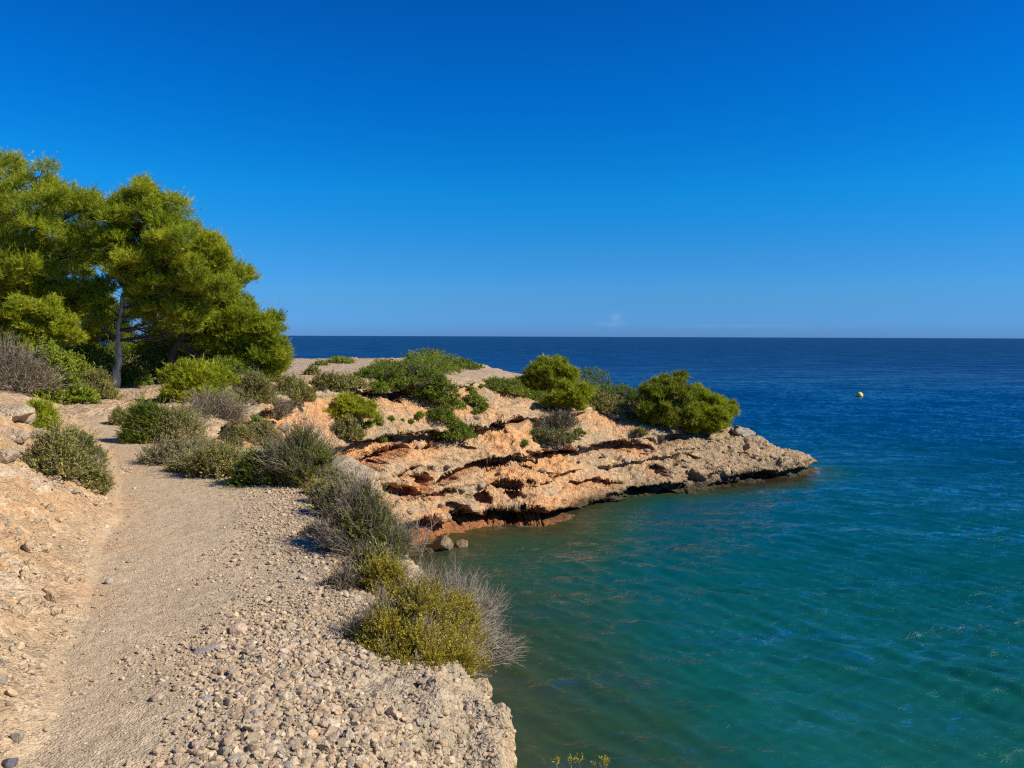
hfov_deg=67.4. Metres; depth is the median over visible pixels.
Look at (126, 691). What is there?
fine gravel
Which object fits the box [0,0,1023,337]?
sky
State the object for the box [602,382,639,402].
mastic bush
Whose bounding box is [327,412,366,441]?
scrub bush
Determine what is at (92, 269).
pine tree
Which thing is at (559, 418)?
dry shrub
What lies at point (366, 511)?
rosemary bush
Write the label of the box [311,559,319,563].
stone
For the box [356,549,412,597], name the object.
scrub bush
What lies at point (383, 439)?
shrub tuft
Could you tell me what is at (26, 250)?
pine tree
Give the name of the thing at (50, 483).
bank stone
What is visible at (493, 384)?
mastic bush
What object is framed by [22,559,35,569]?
bank stone
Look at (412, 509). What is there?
fallen block
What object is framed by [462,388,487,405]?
scrub bush
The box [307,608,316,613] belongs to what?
stone
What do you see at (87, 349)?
mastic bush
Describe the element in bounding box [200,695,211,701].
stone
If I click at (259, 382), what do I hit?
bush
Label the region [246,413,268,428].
mastic bush
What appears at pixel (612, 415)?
headland boulder
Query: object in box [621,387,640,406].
mastic bush
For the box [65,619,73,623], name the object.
bank stone
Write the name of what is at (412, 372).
bush
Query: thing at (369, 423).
shrub tuft
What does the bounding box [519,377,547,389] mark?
mastic bush
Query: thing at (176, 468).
scrub bush
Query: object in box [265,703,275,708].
stone
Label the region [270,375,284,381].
scrub bush
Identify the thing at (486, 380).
scrub bush
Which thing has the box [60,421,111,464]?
rosemary bush
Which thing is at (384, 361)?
mastic bush
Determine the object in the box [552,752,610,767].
flowering stalks
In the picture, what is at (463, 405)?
scrub bush
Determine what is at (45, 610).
bank stone
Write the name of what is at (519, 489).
headland
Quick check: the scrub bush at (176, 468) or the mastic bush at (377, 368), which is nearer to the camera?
the scrub bush at (176, 468)
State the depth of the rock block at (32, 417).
8.61 m
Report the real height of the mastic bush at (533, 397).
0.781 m
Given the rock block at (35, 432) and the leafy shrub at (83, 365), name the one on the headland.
the leafy shrub at (83, 365)
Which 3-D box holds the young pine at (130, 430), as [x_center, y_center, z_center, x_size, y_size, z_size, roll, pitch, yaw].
[-5.483,0.531,11.642,1.117,1.001,1.023,-3,5,-39]
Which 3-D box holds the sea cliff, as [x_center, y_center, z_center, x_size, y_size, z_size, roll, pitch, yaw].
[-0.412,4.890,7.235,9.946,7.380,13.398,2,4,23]
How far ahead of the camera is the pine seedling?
8.83 m
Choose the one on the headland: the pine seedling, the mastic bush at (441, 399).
the mastic bush at (441, 399)
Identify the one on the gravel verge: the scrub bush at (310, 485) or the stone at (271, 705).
the scrub bush at (310, 485)
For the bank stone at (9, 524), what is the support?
on the earth bank at (25, 711)
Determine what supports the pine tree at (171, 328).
on the headland
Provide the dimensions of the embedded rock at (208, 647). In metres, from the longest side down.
0.182 x 0.110 x 0.056 m
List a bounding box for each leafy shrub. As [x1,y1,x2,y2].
[15,330,101,404]
[60,348,98,382]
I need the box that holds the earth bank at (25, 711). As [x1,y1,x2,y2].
[0,396,114,757]
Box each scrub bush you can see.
[8,408,115,481]
[79,360,127,399]
[106,404,128,425]
[138,388,218,442]
[157,444,195,473]
[162,420,257,479]
[217,420,260,444]
[248,409,289,448]
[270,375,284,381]
[272,371,318,403]
[293,465,387,521]
[298,473,325,494]
[299,456,357,486]
[300,470,331,504]
[308,367,351,390]
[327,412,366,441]
[332,370,370,391]
[340,530,414,577]
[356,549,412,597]
[389,507,425,550]
[448,396,468,409]
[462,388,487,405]
[481,373,501,382]
[587,386,618,401]
[587,396,629,415]
[628,426,648,434]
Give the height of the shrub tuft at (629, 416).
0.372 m
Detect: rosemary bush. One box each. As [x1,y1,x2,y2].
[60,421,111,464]
[231,402,354,489]
[296,459,446,561]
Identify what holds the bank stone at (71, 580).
on the earth bank at (25, 711)
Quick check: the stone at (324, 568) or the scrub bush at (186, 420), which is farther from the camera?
the scrub bush at (186, 420)
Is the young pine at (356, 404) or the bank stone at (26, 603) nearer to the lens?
the bank stone at (26, 603)
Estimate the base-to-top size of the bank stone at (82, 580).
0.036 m
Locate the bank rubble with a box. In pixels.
[0,401,135,767]
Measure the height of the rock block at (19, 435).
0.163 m
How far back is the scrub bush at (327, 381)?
27.03 m
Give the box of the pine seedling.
[22,389,69,430]
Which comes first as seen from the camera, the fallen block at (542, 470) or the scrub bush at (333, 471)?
the scrub bush at (333, 471)
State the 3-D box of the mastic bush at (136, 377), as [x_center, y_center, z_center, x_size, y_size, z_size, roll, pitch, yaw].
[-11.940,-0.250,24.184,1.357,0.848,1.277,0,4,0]
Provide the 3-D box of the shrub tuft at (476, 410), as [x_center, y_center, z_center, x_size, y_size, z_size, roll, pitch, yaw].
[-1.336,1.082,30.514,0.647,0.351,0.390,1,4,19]
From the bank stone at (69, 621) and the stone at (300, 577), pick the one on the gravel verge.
the stone at (300, 577)
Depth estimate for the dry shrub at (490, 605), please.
5.21 m
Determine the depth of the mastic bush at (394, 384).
29.16 m
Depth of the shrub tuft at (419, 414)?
28.83 m
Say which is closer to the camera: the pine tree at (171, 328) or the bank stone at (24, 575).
the bank stone at (24, 575)
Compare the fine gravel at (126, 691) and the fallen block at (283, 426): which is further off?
the fallen block at (283, 426)
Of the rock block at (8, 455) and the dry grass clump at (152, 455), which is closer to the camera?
the rock block at (8, 455)
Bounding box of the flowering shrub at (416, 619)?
[327,557,518,682]
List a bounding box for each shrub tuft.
[363,419,375,427]
[370,418,383,424]
[379,436,388,442]
[387,415,395,420]
[413,411,426,418]
[462,385,476,391]
[471,406,483,414]
[478,401,488,410]
[521,439,529,446]
[574,426,591,435]
[626,414,635,420]
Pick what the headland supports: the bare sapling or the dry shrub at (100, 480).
the bare sapling
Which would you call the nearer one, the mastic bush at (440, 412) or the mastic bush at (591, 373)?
the mastic bush at (440, 412)
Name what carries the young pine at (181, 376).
on the headland
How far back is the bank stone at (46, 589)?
4.43 m
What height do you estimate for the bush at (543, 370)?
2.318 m
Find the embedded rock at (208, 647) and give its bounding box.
[193,643,221,653]
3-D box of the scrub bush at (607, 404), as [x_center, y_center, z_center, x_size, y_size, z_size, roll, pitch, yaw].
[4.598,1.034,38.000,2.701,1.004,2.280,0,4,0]
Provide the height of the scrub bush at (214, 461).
1.015 m
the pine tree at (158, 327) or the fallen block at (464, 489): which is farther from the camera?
the pine tree at (158, 327)
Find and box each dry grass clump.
[130,419,221,467]
[181,424,226,446]
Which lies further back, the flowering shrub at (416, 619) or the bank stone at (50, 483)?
the bank stone at (50, 483)
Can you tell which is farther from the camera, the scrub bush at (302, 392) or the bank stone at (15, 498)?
the scrub bush at (302, 392)
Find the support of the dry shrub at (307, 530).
on the gravel verge
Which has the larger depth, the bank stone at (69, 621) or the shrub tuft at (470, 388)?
the shrub tuft at (470, 388)
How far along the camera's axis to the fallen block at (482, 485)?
28.67 m
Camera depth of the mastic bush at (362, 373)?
30.16 m
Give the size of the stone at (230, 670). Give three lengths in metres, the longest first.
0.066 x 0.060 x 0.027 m
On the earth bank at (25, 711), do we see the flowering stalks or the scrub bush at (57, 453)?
the scrub bush at (57, 453)
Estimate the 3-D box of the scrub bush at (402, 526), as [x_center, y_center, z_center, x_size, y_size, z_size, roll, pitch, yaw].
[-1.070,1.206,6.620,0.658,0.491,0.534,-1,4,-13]
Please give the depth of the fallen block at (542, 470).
30.23 m
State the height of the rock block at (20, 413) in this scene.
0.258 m
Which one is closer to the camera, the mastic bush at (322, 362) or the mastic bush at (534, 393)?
the mastic bush at (534, 393)
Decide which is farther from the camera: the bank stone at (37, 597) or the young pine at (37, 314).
the young pine at (37, 314)
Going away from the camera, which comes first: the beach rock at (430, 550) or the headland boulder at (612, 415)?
the beach rock at (430, 550)
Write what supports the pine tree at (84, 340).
on the headland
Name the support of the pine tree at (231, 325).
on the headland
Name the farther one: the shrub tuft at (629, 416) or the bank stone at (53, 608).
the shrub tuft at (629, 416)
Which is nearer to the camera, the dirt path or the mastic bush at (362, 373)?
the dirt path
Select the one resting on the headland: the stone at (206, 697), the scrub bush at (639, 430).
the scrub bush at (639, 430)
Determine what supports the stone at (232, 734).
on the dirt path
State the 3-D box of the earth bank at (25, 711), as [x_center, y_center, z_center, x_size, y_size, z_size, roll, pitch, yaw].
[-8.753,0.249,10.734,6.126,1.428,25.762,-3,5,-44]
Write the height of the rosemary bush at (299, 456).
1.169 m
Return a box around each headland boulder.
[607,413,620,418]
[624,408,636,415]
[730,426,755,436]
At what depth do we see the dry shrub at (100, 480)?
7.20 m
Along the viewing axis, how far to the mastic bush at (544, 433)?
32.29 m
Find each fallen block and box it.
[277,423,291,430]
[406,507,414,514]
[459,486,467,491]
[472,415,481,419]
[478,483,485,487]
[539,468,547,472]
[623,457,630,462]
[769,454,777,458]
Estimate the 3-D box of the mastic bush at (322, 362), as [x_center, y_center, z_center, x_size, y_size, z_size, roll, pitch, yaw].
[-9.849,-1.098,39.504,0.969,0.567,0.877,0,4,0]
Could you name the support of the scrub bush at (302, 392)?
on the headland
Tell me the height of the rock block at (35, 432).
0.207 m
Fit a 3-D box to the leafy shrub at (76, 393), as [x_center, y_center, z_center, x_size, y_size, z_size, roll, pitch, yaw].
[-10.503,-0.353,17.613,2.088,1.792,1.427,0,4,0]
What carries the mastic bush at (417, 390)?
on the headland
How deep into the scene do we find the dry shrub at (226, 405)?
17.09 m
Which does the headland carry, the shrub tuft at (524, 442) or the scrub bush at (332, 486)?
the shrub tuft at (524, 442)
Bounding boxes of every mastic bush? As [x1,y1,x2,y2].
[62,342,121,379]
[98,335,164,375]
[120,363,153,385]
[136,337,207,382]
[202,351,252,385]
[215,443,293,487]
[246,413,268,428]
[312,358,329,365]
[325,355,355,363]
[349,367,379,377]
[359,356,398,371]
[359,358,450,386]
[366,378,389,393]
[369,361,396,378]
[378,371,409,388]
[396,351,455,374]
[400,348,464,372]
[400,367,445,396]
[414,370,461,404]
[424,402,457,421]
[432,416,478,439]
[449,358,485,369]
[484,378,511,391]
[494,376,531,395]
[513,388,537,398]
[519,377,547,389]
[519,388,549,403]
[527,423,581,444]
[578,365,615,390]
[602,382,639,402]
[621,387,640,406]
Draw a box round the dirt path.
[0,416,286,767]
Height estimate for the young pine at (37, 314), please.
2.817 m
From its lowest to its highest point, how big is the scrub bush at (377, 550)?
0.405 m
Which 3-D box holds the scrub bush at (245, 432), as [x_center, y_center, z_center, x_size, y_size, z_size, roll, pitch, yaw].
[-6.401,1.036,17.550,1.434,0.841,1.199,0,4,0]
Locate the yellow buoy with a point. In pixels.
(859, 394)
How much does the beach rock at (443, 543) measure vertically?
0.684 m
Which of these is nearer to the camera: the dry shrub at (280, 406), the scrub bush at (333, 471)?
the scrub bush at (333, 471)
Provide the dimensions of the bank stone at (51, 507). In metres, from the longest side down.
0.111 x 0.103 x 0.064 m
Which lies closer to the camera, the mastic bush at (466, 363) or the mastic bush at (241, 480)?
the mastic bush at (241, 480)
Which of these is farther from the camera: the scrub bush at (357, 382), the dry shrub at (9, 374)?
the scrub bush at (357, 382)
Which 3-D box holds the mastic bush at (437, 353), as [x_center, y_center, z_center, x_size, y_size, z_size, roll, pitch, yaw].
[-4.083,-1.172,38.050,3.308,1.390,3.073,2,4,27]
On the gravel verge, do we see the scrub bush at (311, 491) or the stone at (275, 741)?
the scrub bush at (311, 491)
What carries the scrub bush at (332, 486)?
on the gravel verge
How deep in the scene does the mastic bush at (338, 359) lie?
43.50 m
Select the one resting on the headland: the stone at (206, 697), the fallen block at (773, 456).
the fallen block at (773, 456)
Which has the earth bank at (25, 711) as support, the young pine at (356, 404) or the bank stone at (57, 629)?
the bank stone at (57, 629)
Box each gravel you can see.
[0,403,487,767]
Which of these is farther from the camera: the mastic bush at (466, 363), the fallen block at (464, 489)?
the mastic bush at (466, 363)
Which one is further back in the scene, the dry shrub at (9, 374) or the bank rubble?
the dry shrub at (9, 374)
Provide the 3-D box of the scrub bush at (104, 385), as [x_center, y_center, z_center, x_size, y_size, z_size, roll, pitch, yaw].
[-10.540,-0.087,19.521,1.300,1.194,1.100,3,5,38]
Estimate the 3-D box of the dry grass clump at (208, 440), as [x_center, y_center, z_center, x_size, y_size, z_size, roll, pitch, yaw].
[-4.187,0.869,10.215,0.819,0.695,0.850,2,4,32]
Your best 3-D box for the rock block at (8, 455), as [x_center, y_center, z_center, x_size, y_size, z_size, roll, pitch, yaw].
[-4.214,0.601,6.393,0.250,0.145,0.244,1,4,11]
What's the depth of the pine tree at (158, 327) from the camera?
29.94 m
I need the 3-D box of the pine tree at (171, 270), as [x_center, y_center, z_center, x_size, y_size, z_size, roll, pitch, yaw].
[-10.446,-3.126,22.781,5.380,6.684,4.103,2,4,31]
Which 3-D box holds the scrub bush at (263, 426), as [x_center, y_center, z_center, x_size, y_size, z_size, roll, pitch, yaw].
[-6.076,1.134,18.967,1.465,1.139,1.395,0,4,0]
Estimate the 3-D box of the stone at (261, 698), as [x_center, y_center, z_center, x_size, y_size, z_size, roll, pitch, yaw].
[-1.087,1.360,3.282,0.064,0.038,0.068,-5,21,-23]
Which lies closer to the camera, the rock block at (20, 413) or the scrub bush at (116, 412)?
the rock block at (20, 413)
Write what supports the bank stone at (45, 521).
on the earth bank at (25, 711)
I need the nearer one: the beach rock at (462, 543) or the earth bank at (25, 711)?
the earth bank at (25, 711)
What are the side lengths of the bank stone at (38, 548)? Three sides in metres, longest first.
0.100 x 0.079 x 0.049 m
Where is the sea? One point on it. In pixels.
(854, 599)
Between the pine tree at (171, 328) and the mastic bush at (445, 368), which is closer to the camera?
the pine tree at (171, 328)
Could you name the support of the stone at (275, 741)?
on the dirt path
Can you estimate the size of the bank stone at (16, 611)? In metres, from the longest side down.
0.117 x 0.102 x 0.058 m
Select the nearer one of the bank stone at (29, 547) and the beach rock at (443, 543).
the bank stone at (29, 547)
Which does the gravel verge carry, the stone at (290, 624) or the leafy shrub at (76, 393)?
the stone at (290, 624)
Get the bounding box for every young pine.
[0,291,89,365]
[110,389,190,444]
[152,354,245,404]
[324,390,381,423]
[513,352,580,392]
[537,377,597,414]
[630,367,700,430]
[680,382,740,436]
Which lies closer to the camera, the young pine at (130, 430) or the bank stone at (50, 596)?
the bank stone at (50, 596)
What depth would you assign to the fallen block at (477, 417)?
30.23 m
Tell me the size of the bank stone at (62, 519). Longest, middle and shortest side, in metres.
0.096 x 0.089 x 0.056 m
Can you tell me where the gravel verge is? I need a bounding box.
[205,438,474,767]
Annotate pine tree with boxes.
[0,148,120,338]
[43,307,105,349]
[54,224,130,356]
[75,169,245,387]
[79,295,204,367]
[159,289,256,359]
[163,230,297,383]
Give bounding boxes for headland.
[0,356,817,551]
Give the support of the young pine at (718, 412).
on the headland
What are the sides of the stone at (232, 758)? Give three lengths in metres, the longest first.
0.065 x 0.059 x 0.027 m
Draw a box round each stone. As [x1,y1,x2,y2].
[0,550,10,557]
[1,516,10,521]
[1,757,18,767]
[5,521,12,527]
[8,604,24,619]
[11,495,19,501]
[16,596,33,612]
[19,571,29,580]
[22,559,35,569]
[23,541,35,552]
[32,594,42,601]
[34,542,41,553]
[37,606,50,615]
[39,543,50,552]
[40,518,48,526]
[40,601,59,615]
[42,587,50,592]
[45,503,55,513]
[45,592,57,605]
[47,480,53,487]
[52,627,62,632]
[55,516,68,523]
[62,631,72,637]
[65,578,77,583]
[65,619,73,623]
[77,578,85,582]
[78,547,86,551]
[105,578,113,583]
[150,693,163,701]
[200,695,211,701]
[218,731,235,741]
[226,754,244,763]
[227,668,237,673]
[229,623,247,634]
[250,695,264,706]
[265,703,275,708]
[270,739,280,743]
[279,648,288,652]
[286,622,296,627]
[298,575,307,579]
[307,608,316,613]
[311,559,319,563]
[319,566,327,571]
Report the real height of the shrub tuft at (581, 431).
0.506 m
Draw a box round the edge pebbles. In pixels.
[373,558,516,767]
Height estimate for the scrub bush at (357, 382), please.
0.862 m
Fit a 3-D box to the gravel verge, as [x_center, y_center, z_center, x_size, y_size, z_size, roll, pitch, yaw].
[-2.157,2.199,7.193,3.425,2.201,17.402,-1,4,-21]
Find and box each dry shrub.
[0,328,83,396]
[72,450,125,494]
[170,379,261,427]
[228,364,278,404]
[256,390,301,418]
[296,516,331,539]
[301,362,321,375]
[309,559,364,591]
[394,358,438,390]
[435,553,532,673]
[531,407,583,430]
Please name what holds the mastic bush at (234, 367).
on the headland
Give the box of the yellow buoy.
[856,391,862,396]
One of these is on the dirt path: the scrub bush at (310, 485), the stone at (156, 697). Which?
the stone at (156, 697)
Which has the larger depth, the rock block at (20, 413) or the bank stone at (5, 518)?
the rock block at (20, 413)
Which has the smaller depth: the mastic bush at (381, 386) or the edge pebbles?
the edge pebbles
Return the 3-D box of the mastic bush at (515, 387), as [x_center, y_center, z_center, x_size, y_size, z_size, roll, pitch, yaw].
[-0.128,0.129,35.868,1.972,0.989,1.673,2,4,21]
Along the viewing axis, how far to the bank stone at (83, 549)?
5.48 m
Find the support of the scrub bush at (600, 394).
on the headland
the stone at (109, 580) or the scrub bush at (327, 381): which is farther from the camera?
the scrub bush at (327, 381)
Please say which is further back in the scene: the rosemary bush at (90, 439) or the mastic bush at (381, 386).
the mastic bush at (381, 386)
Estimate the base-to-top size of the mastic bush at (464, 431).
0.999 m
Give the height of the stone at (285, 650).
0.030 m
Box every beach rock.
[426,548,433,552]
[432,535,453,549]
[454,539,467,547]
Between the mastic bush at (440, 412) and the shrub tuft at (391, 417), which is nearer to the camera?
the shrub tuft at (391, 417)
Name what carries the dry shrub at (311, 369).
on the headland
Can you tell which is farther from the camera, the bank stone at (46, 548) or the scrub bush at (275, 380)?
the scrub bush at (275, 380)
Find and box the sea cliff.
[352,462,516,767]
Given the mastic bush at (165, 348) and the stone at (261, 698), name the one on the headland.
the mastic bush at (165, 348)
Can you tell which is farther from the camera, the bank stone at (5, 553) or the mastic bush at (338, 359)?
the mastic bush at (338, 359)
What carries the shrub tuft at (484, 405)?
on the headland
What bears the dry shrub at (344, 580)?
on the gravel verge
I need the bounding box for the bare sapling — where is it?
[406,496,460,557]
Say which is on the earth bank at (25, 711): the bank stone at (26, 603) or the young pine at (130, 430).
the bank stone at (26, 603)
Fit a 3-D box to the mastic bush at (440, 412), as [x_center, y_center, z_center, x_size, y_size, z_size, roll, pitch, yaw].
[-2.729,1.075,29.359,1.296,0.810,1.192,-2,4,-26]
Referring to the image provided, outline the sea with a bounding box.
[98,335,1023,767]
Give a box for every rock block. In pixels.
[0,403,34,422]
[0,448,19,463]
[1,429,30,443]
[25,413,36,425]
[28,428,51,438]
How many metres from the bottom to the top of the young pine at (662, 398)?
3.368 m
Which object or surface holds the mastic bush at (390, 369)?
on the headland
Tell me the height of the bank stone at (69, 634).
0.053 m
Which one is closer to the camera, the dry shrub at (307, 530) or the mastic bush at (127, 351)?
the dry shrub at (307, 530)
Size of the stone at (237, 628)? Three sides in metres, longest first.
0.093 x 0.086 x 0.053 m
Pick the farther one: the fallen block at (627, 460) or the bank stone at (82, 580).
the fallen block at (627, 460)
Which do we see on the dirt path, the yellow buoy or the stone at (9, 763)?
the stone at (9, 763)
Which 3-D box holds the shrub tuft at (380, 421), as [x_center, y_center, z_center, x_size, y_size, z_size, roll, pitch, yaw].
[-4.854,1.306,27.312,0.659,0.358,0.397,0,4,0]
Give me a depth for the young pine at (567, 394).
34.43 m

